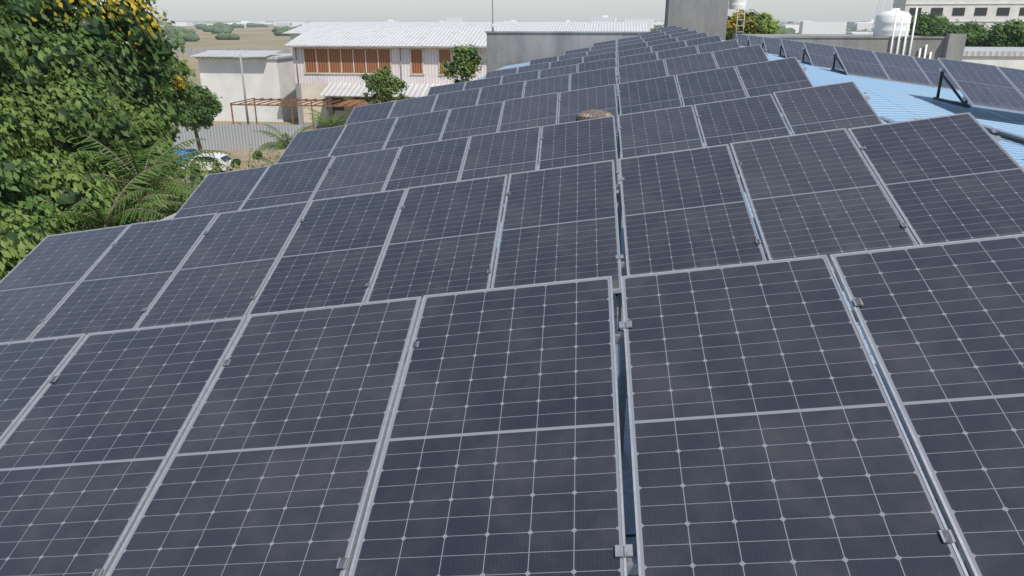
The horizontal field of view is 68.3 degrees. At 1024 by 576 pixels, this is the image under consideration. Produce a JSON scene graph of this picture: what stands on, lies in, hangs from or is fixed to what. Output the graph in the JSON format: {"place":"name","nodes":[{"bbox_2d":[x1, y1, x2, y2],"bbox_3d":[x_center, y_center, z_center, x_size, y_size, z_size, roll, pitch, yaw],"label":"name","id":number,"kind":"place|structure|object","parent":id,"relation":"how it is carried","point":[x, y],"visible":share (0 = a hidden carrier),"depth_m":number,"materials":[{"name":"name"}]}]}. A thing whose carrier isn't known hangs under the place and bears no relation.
{"place":"outdoors","nodes":[
{"label":"outdoors","id":0,"kind":"place"},
{"bbox_2d":[161,213,175,219],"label":"shed walls","id":1,"kind":"structure","parent":0,"point":[170,216],"depth_m":14.14,"materials":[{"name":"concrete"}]},
{"bbox_2d":[477,40,1023,575],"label":"roof sheet","id":2,"kind":"object","parent":1,"relation":"on","point":[897,102],"visible":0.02,"depth_m":14.63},
{"bbox_2d":[25,35,1000,575],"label":"clamps","id":3,"kind":"object","parent":2,"relation":"on","point":[633,563],"visible":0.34,"depth_m":4.13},
{"bbox_2d":[0,334,86,443],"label":"solar panel","id":4,"kind":"object","parent":3,"relation":"on","point":[29,369],"visible":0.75,"depth_m":4.77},
{"bbox_2d":[0,224,129,342],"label":"solar panel","id":5,"kind":"object","parent":3,"relation":"on","point":[45,277],"visible":0.78,"depth_m":8.36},
{"bbox_2d":[0,316,246,575],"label":"solar panel","id":6,"kind":"object","parent":3,"relation":"on","point":[90,443],"visible":0.9,"depth_m":4.09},
{"bbox_2d":[30,213,217,339],"bbox_3d":[-4.077,-0.115,8.030,1.134,0.037,2.278,-6,37,10],"label":"solar panel","id":7,"kind":"object","parent":3,"relation":"on","point":[124,281],"visible":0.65,"depth_m":7.98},
{"bbox_2d":[173,166,268,217],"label":"solar panel","id":8,"kind":"object","parent":3,"relation":"on","point":[223,192],"visible":0.65,"depth_m":12.16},
{"bbox_2d":[136,201,310,327],"bbox_3d":[-2.947,-0.236,7.833,1.134,0.037,2.278,-6,36,10],"label":"solar panel","id":9,"kind":"object","parent":3,"relation":"on","point":[224,270],"visible":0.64,"depth_m":7.77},
{"bbox_2d":[106,296,421,575],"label":"solar panel","id":10,"kind":"object","parent":3,"relation":"on","point":[270,469],"visible":0.98,"depth_m":3.76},
{"bbox_2d":[240,156,333,209],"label":"solar panel","id":11,"kind":"object","parent":3,"relation":"on","point":[289,182],"visible":0.65,"depth_m":11.95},
{"bbox_2d":[276,125,345,163],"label":"solar panel","id":12,"kind":"object","parent":3,"relation":"on","point":[312,144],"visible":0.65,"depth_m":15.75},
{"bbox_2d":[246,188,406,317],"bbox_3d":[-1.816,-0.359,7.638,1.134,0.038,2.278,-6,36,10],"label":"solar panel","id":13,"kind":"object","parent":3,"relation":"on","point":[333,252],"visible":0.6,"depth_m":7.58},
{"bbox_2d":[310,147,400,201],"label":"solar panel","id":14,"kind":"object","parent":3,"relation":"on","point":[358,173],"visible":0.65,"depth_m":11.76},
{"bbox_2d":[329,117,397,156],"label":"solar panel","id":15,"kind":"object","parent":3,"relation":"on","point":[365,136],"visible":0.65,"depth_m":15.52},
{"bbox_2d":[345,101,395,124],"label":"solar panel","id":16,"kind":"object","parent":3,"relation":"on","point":[370,112],"visible":0.42,"depth_m":19.52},
{"bbox_2d":[388,94,437,117],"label":"solar panel","id":17,"kind":"object","parent":3,"relation":"on","point":[413,106],"visible":0.47,"depth_m":19.31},
{"bbox_2d":[384,109,449,148],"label":"solar panel","id":18,"kind":"object","parent":3,"relation":"on","point":[418,128],"visible":0.65,"depth_m":15.33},
{"bbox_2d":[383,136,469,190],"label":"solar panel","id":19,"kind":"object","parent":3,"relation":"on","point":[430,163],"visible":0.65,"depth_m":11.56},
{"bbox_2d":[366,174,507,301],"bbox_3d":[-0.687,-0.480,7.430,1.134,0.035,2.278,-6,36,10],"label":"solar panel","id":20,"kind":"object","parent":3,"relation":"on","point":[443,237],"visible":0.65,"depth_m":7.37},
{"bbox_2d":[427,82,465,95],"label":"solar panel","id":21,"kind":"object","parent":3,"relation":"on","point":[446,88],"visible":0.35,"depth_m":23.12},
{"bbox_2d":[432,88,480,124],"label":"solar panel","id":22,"kind":"object","parent":3,"relation":"on","point":[457,99],"visible":0.46,"depth_m":19.11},
{"bbox_2d":[440,101,503,140],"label":"solar panel","id":23,"kind":"object","parent":3,"relation":"on","point":[467,121],"visible":0.65,"depth_m":15.13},
{"bbox_2d":[464,76,501,89],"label":"solar panel","id":24,"kind":"object","parent":3,"relation":"on","point":[480,83],"visible":0.35,"depth_m":22.92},
{"bbox_2d":[348,276,626,575],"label":"solar panel","id":25,"kind":"object","parent":3,"relation":"on","point":[500,453],"visible":1,"depth_m":3.51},
{"bbox_2d":[459,126,540,206],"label":"solar panel","id":26,"kind":"object","parent":3,"relation":"on","point":[502,153],"visible":0.65,"depth_m":11.35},
{"bbox_2d":[477,81,524,104],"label":"solar panel","id":27,"kind":"object","parent":3,"relation":"on","point":[500,92],"visible":0.49,"depth_m":18.91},
{"bbox_2d":[485,67,517,77],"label":"solar panel","id":28,"kind":"object","parent":3,"relation":"on","point":[495,73],"visible":0.35,"depth_m":26.60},
{"bbox_2d":[501,70,538,94],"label":"solar panel","id":29,"kind":"object","parent":3,"relation":"on","point":[522,76],"visible":0.35,"depth_m":22.71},
{"bbox_2d":[498,92,558,146],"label":"solar panel","id":30,"kind":"object","parent":3,"relation":"on","point":[530,111],"visible":0.65,"depth_m":14.94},
{"bbox_2d":[517,62,549,74],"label":"solar panel","id":31,"kind":"object","parent":3,"relation":"on","point":[539,67],"visible":0.35,"depth_m":26.39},
{"bbox_2d":[523,74,569,110],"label":"solar panel","id":32,"kind":"object","parent":3,"relation":"on","point":[548,85],"visible":0.4,"depth_m":18.73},
{"bbox_2d":[491,160,621,292],"bbox_3d":[0.444,-0.605,7.239,1.134,0.035,2.278,-6,36,10],"label":"solar panel","id":33,"kind":"object","parent":3,"relation":"on","point":[559,224],"visible":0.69,"depth_m":7.17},
{"bbox_2d":[539,64,576,90],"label":"solar panel","id":34,"kind":"object","parent":3,"relation":"on","point":[557,71],"visible":0.35,"depth_m":22.51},
{"bbox_2d":[550,57,582,70],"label":"solar panel","id":35,"kind":"object","parent":3,"relation":"on","point":[566,62],"visible":0.35,"depth_m":26.18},
{"bbox_2d":[538,116,619,192],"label":"solar panel","id":36,"kind":"object","parent":3,"relation":"on","point":[578,142],"visible":0.65,"depth_m":11.16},
{"bbox_2d":[558,84,618,135],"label":"solar panel","id":37,"kind":"object","parent":3,"relation":"on","point":[573,104],"visible":0.53,"depth_m":14.81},
{"bbox_2d":[570,67,617,105],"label":"solar panel","id":38,"kind":"object","parent":3,"relation":"on","point":[593,78],"visible":0.45,"depth_m":18.51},
{"bbox_2d":[578,58,617,85],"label":"solar panel","id":39,"kind":"object","parent":3,"relation":"on","point":[596,65],"visible":0.38,"depth_m":22.30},
{"bbox_2d":[583,51,617,74],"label":"solar panel","id":40,"kind":"object","parent":3,"relation":"on","point":[603,56],"visible":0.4,"depth_m":25.99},
{"bbox_2d":[617,46,650,56],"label":"solar panel","id":41,"kind":"object","parent":3,"relation":"on","point":[634,51],"visible":0.35,"depth_m":25.80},
{"bbox_2d":[617,51,657,65],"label":"solar panel","id":42,"kind":"object","parent":3,"relation":"on","point":[637,58],"visible":0.35,"depth_m":22.11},
{"bbox_2d":[617,59,666,82],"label":"solar panel","id":43,"kind":"object","parent":3,"relation":"on","point":[642,70],"visible":0.41,"depth_m":18.31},
{"bbox_2d":[618,75,681,114],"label":"solar panel","id":44,"kind":"object","parent":3,"relation":"on","point":[658,93],"visible":0.65,"depth_m":14.53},
{"bbox_2d":[618,105,703,157],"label":"solar panel","id":45,"kind":"object","parent":3,"relation":"on","point":[659,131],"visible":0.65,"depth_m":10.98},
{"bbox_2d":[651,40,685,58],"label":"solar panel","id":46,"kind":"object","parent":3,"relation":"on","point":[668,46],"visible":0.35,"depth_m":25.58,"materials":[{"name":"blue glass"}]},
{"bbox_2d":[656,45,698,75],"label":"solar panel","id":47,"kind":"object","parent":3,"relation":"on","point":[678,52],"visible":0.35,"depth_m":21.91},
{"bbox_2d":[664,52,717,96],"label":"solar panel","id":48,"kind":"object","parent":3,"relation":"on","point":[691,63],"visible":0.46,"depth_m":18.12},
{"bbox_2d":[618,144,766,274],"bbox_3d":[1.602,-0.727,7.035,1.134,0.036,2.278,-6,37,10],"label":"solar panel","id":49,"kind":"object","parent":3,"relation":"on","point":[685,209],"visible":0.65,"depth_m":6.96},
{"bbox_2d":[685,35,721,49],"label":"solar panel","id":50,"kind":"object","parent":3,"relation":"on","point":[704,40],"visible":0.35,"depth_m":25.39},
{"bbox_2d":[676,66,746,124],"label":"solar panel","id":51,"kind":"object","parent":3,"relation":"on","point":[712,85],"visible":0.65,"depth_m":14.32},
{"bbox_2d":[697,39,739,67],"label":"solar panel","id":52,"kind":"object","parent":3,"relation":"on","point":[718,46],"visible":0.35,"depth_m":21.72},
{"bbox_2d":[712,44,768,84],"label":"solar panel","id":53,"kind":"object","parent":3,"relation":"on","point":[734,57],"visible":0.45,"depth_m":17.92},
{"bbox_2d":[694,94,791,176],"bbox_3d":[3.234,-2.139,10.474,1.134,0.037,2.278,-6,36,10],"label":"solar panel","id":54,"kind":"object","parent":3,"relation":"on","point":[728,122],"visible":0.65,"depth_m":10.77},
{"bbox_2d":[735,57,813,113],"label":"solar panel","id":55,"kind":"object","parent":3,"relation":"on","point":[766,77],"visible":0.65,"depth_m":14.14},
{"bbox_2d":[621,255,968,575],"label":"solar panel","id":56,"kind":"object","parent":3,"relation":"on","point":[768,436],"visible":1,"depth_m":3.26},
{"bbox_2d":[730,128,917,270],"bbox_3d":[2.732,-0.851,6.835,1.134,0.037,2.278,-6,37,10],"label":"solar panel","id":57,"kind":"object","parent":3,"relation":"on","point":[816,193],"visible":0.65,"depth_m":6.75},
{"bbox_2d":[773,81,883,134],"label":"solar panel","id":58,"kind":"object","parent":3,"relation":"on","point":[847,105],"visible":0.65,"depth_m":10.57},
{"bbox_2d":[829,234,1023,575],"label":"solar panel","id":59,"kind":"object","parent":3,"relation":"on","point":[941,325],"visible":1,"depth_m":3.39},
{"bbox_2d":[848,112,1023,244],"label":"solar panel","id":60,"kind":"object","parent":3,"relation":"on","point":[952,177],"visible":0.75,"depth_m":6.63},
{"bbox_2d":[576,109,612,120],"bbox_3d":[1.365,-2.489,12.574,0.617,0.940,0.617,2,20,7],"label":"turbine vent","id":61,"kind":"object","parent":2,"relation":"on","point":[589,114],"visible":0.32,"depth_m":12.28,"materials":[{"name":"metal"}]},
{"bbox_2d":[613,110,1023,575],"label":"cable tray","id":62,"kind":"object","parent":2,"relation":"on","point":[629,506],"visible":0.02,"depth_m":4.25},
{"bbox_2d":[615,129,1023,400],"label":"cables","id":63,"kind":"object","parent":62,"relation":"on","point":[989,131],"visible":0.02,"depth_m":6.40,"materials":[{"name":"black plastic"}]},
{"bbox_2d":[738,40,970,107],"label":"panel support frames","id":64,"kind":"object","parent":2,"relation":"on","point":[963,103],"visible":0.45,"depth_m":14.99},
{"bbox_2d":[762,37,784,55],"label":"solar panel","id":65,"kind":"object","parent":64,"relation":"on","point":[772,45],"visible":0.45,"depth_m":32.68,"materials":[{"name":"blue glass"}]},
{"bbox_2d":[780,39,809,61],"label":"solar panel","id":66,"kind":"object","parent":64,"relation":"on","point":[791,48],"visible":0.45,"depth_m":29.00,"materials":[{"name":"blue glass"}]},
{"bbox_2d":[803,42,842,69],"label":"solar panel","id":67,"kind":"object","parent":64,"relation":"on","point":[820,55],"visible":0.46,"depth_m":25.26,"materials":[{"name":"blue glass"}]},
{"bbox_2d":[833,46,889,80],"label":"solar panel","id":68,"kind":"object","parent":64,"relation":"on","point":[862,63],"visible":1,"depth_m":21.51,"materials":[{"name":"blue glass"}]},
{"bbox_2d":[873,51,932,87],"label":"solar panel","id":69,"kind":"object","parent":64,"relation":"on","point":[898,68],"visible":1,"depth_m":21.43,"materials":[{"name":"blue glass"}]},
{"bbox_2d":[913,57,960,91],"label":"solar panel","id":70,"kind":"object","parent":64,"relation":"on","point":[930,68],"visible":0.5,"depth_m":21.45,"materials":[{"name":"blue glass"}]},
{"bbox_2d":[937,58,1023,113],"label":"solar panel","id":71,"kind":"object","parent":64,"relation":"on","point":[985,86],"visible":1,"depth_m":14.24,"materials":[{"name":"blue glass"}]},
{"bbox_2d":[997,66,1023,96],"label":"solar panel","id":72,"kind":"object","parent":64,"relation":"on","point":[1014,77],"visible":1,"depth_m":14.77,"materials":[{"name":"blue glass"}]},
{"bbox_2d":[107,150,284,225],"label":"yard","id":73,"kind":"structure","parent":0,"point":[238,154],"depth_m":68.23,"materials":[{"name":"soil"}]},
{"bbox_2d":[0,145,64,232],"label":"bush","id":74,"kind":"object","parent":73,"relation":"on","point":[13,187],"visible":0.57,"depth_m":18.17,"materials":[{"name":"green plant"}]},
{"bbox_2d":[0,201,74,280],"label":"bush","id":75,"kind":"object","parent":73,"relation":"on","point":[18,244],"visible":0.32,"depth_m":15.69,"materials":[{"name":"green plant"}]},
{"bbox_2d":[0,139,119,232],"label":"bush","id":76,"kind":"object","parent":73,"relation":"on","point":[72,182],"visible":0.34,"depth_m":20.22,"materials":[{"name":"green plant"}]},
{"bbox_2d":[0,13,139,226],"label":"tree","id":77,"kind":"object","parent":73,"relation":"on","point":[27,74],"visible":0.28,"depth_m":26.35,"materials":[{"name":"green plant"}]},
{"bbox_2d":[0,76,148,198],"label":"tree","id":78,"kind":"object","parent":73,"relation":"on","point":[85,110],"visible":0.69,"depth_m":24.74,"materials":[{"name":"green plant"}]},
{"bbox_2d":[0,0,186,133],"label":"tree","id":79,"kind":"object","parent":73,"relation":"on","point":[109,28],"visible":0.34,"depth_m":31.23,"materials":[{"name":"green plant"}]},
{"bbox_2d":[37,163,182,232],"bbox_3d":[-11.063,0.790,21.327,4.223,7.984,4.389,2,20,7],"label":"palm","id":80,"kind":"object","parent":73,"relation":"on","point":[117,215],"visible":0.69,"depth_m":20.52,"materials":[{"name":"green plant"}]},
{"bbox_2d":[99,92,181,222],"bbox_3d":[-14.891,-3.095,30.320,4.323,9.267,4.418,2,20,7],"label":"tree","id":81,"kind":"object","parent":73,"relation":"on","point":[154,122],"visible":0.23,"depth_m":28.57,"materials":[{"name":"green plant"}]},
{"bbox_2d":[62,130,230,221],"bbox_3d":[-12.112,-1.013,25.405,5.809,8.637,6.223,-8,21,-21],"label":"palm","id":82,"kind":"object","parent":73,"relation":"on","point":[152,182],"visible":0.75,"depth_m":24.18,"materials":[{"name":"green plant"}]},
{"bbox_2d":[119,43,199,209],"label":"tree","id":83,"kind":"object","parent":73,"relation":"on","point":[182,91],"visible":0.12,"depth_m":43.90,"materials":[{"name":"green plant"}]},
{"bbox_2d":[136,174,201,222],"bbox_3d":[-11.997,-1.024,28.729,3.867,6.423,3.628,2,20,7],"label":"palm","id":84,"kind":"object","parent":73,"relation":"on","point":[173,211],"visible":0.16,"depth_m":28.10,"materials":[{"name":"green plant"}]},
{"bbox_2d":[112,144,283,226],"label":"shrubs","id":85,"kind":"object","parent":73,"relation":"on","point":[235,163],"visible":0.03,"depth_m":56.60,"materials":[{"name":"green plant"}]},
{"bbox_2d":[174,81,223,154],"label":"tree","id":86,"kind":"object","parent":73,"relation":"on","point":[203,111],"visible":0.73,"depth_m":62.45,"materials":[{"name":"green plant"}]},
{"bbox_2d":[181,152,232,172],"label":"car","id":87,"kind":"object","parent":73,"relation":"on","point":[219,156],"visible":0.32,"depth_m":61.48,"materials":[{"name":"white"}]},
{"bbox_2d":[165,124,302,149],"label":"fence","id":88,"kind":"object","parent":73,"relation":"on","point":[227,137],"visible":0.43,"depth_m":72.34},
{"bbox_2d":[254,124,320,152],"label":"palm","id":89,"kind":"object","parent":73,"relation":"on","point":[282,144],"visible":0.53,"depth_m":52.89,"materials":[{"name":"green plant"}]},
{"bbox_2d":[304,107,350,128],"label":"palm","id":90,"kind":"object","parent":73,"relation":"on","point":[325,121],"visible":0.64,"depth_m":59.20,"materials":[{"name":"green plant"}]},
{"bbox_2d":[368,64,398,102],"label":"tree","id":91,"kind":"object","parent":73,"relation":"on","point":[384,79],"visible":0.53,"depth_m":75.81,"materials":[{"name":"green plant"}]},
{"bbox_2d":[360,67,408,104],"bbox_3d":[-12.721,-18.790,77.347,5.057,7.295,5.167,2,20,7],"label":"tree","id":92,"kind":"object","parent":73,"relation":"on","point":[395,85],"visible":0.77,"depth_m":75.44,"materials":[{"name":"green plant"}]},
{"bbox_2d":[439,48,486,82],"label":"tree","id":93,"kind":"object","parent":73,"relation":"on","point":[461,69],"visible":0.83,"depth_m":58.71,"materials":[{"name":"green plant"}]},
{"bbox_2d":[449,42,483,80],"bbox_3d":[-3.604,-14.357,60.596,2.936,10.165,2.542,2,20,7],"label":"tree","id":94,"kind":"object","parent":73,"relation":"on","point":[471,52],"visible":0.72,"depth_m":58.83,"materials":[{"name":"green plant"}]},
{"bbox_2d":[284,46,486,126],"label":"building","id":95,"kind":"structure","parent":0,"point":[317,69],"depth_m":85.35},
{"bbox_2d":[318,83,445,96],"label":"canopy","id":96,"kind":"object","parent":95,"relation":"attached to","point":[358,89],"visible":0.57,"depth_m":84.36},
{"bbox_2d":[284,27,506,45],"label":"neighbour roof","id":97,"kind":"structure","parent":95,"relation":"on","point":[383,36],"depth_m":87.18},
{"bbox_2d":[282,21,649,33],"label":"shed roof","id":98,"kind":"structure","parent":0,"point":[577,25],"depth_m":122.59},
{"bbox_2d":[123,21,863,130],"bbox_3d":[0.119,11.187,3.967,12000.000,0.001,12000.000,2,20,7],"label":"ground","id":99,"kind":"structure","parent":0,"point":[258,38],"depth_m":406.40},
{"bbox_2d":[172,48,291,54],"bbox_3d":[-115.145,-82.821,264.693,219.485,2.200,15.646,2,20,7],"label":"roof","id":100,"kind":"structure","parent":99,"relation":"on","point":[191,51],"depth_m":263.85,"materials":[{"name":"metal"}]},
{"bbox_2d":[195,53,297,121],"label":"building","id":101,"kind":"structure","parent":99,"relation":"on","point":[271,76],"depth_m":91.73,"materials":[{"name":"paint"}]},
{"bbox_2d":[189,50,280,56],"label":"white roof","id":102,"kind":"structure","parent":101,"relation":"on","point":[236,53],"depth_m":91.65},
{"bbox_2d":[230,98,362,129],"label":"pergola","id":103,"kind":"object","parent":99,"relation":"on","point":[289,100],"visible":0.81,"depth_m":81.06,"materials":[{"name":"orange metal"}]},
{"bbox_2d":[126,15,873,42],"bbox_3d":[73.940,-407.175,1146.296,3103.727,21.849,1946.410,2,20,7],"label":"skyline","id":104,"kind":"structure","parent":99,"relation":"on","point":[818,27],"depth_m":827.41,"materials":[{"name":"white"}]},
{"bbox_2d":[154,21,873,44],"bbox_3d":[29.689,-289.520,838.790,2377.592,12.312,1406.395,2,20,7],"label":"trees","id":105,"kind":"object","parent":99,"relation":"on","point":[223,31],"visible":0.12,"depth_m":591.36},
{"bbox_2d":[485,31,650,71],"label":"end wall","id":106,"kind":"structure","parent":99,"relation":"on","point":[505,48],"depth_m":50.51,"materials":[{"name":"concrete"}]},
{"bbox_2d":[725,9,780,40],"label":"tree","id":107,"kind":"object","parent":99,"relation":"on","point":[754,22],"visible":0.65,"depth_m":75.38,"materials":[{"name":"green plant"}]},
{"bbox_2d":[909,11,955,35],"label":"tree","id":108,"kind":"object","parent":99,"relation":"on","point":[925,22],"visible":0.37,"depth_m":123.48,"materials":[{"name":"green plant"}]},
{"bbox_2d":[892,0,1023,29],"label":"building","id":109,"kind":"structure","parent":99,"relation":"on","point":[989,13],"depth_m":174.04,"materials":[{"name":"paint"}]},
{"bbox_2d":[925,19,992,46],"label":"tree","id":110,"kind":"object","parent":99,"relation":"on","point":[971,30],"visible":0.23,"depth_m":105.61,"materials":[{"name":"green plant"}]},
{"bbox_2d":[962,47,1023,69],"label":"boundary wall","id":111,"kind":"structure","parent":99,"relation":"on","point":[1010,57],"depth_m":80.55,"materials":[{"name":"paint"}]},
{"bbox_2d":[971,19,1023,46],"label":"tree","id":112,"kind":"object","parent":99,"relation":"on","point":[1010,34],"visible":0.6,"depth_m":94.60,"materials":[{"name":"green plant"}]},
{"bbox_2d":[99,0,892,20],"label":"sky","id":113,"kind":"structure","parent":0,"point":[179,10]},
{"bbox_2d":[664,0,728,39],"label":"tower","id":114,"kind":"structure","parent":0,"point":[709,17],"depth_m":50.67,"materials":[{"name":"concrete"}]},
{"bbox_2d":[732,34,966,60],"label":"wall","id":115,"kind":"structure","parent":0,"point":[950,46],"depth_m":43.39,"materials":[{"name":"concrete"}]},
{"bbox_2d":[873,8,911,35],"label":"water tank","id":116,"kind":"object","parent":115,"relation":"on","point":[884,23],"visible":0.84,"depth_m":45.93,"materials":[{"name":"white plastic"}]},
{"bbox_2d":[889,7,931,58],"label":"pipes","id":117,"kind":"object","parent":115,"relation":"on","point":[913,29],"visible":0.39,"depth_m":43.04,"materials":[{"name":"white"}]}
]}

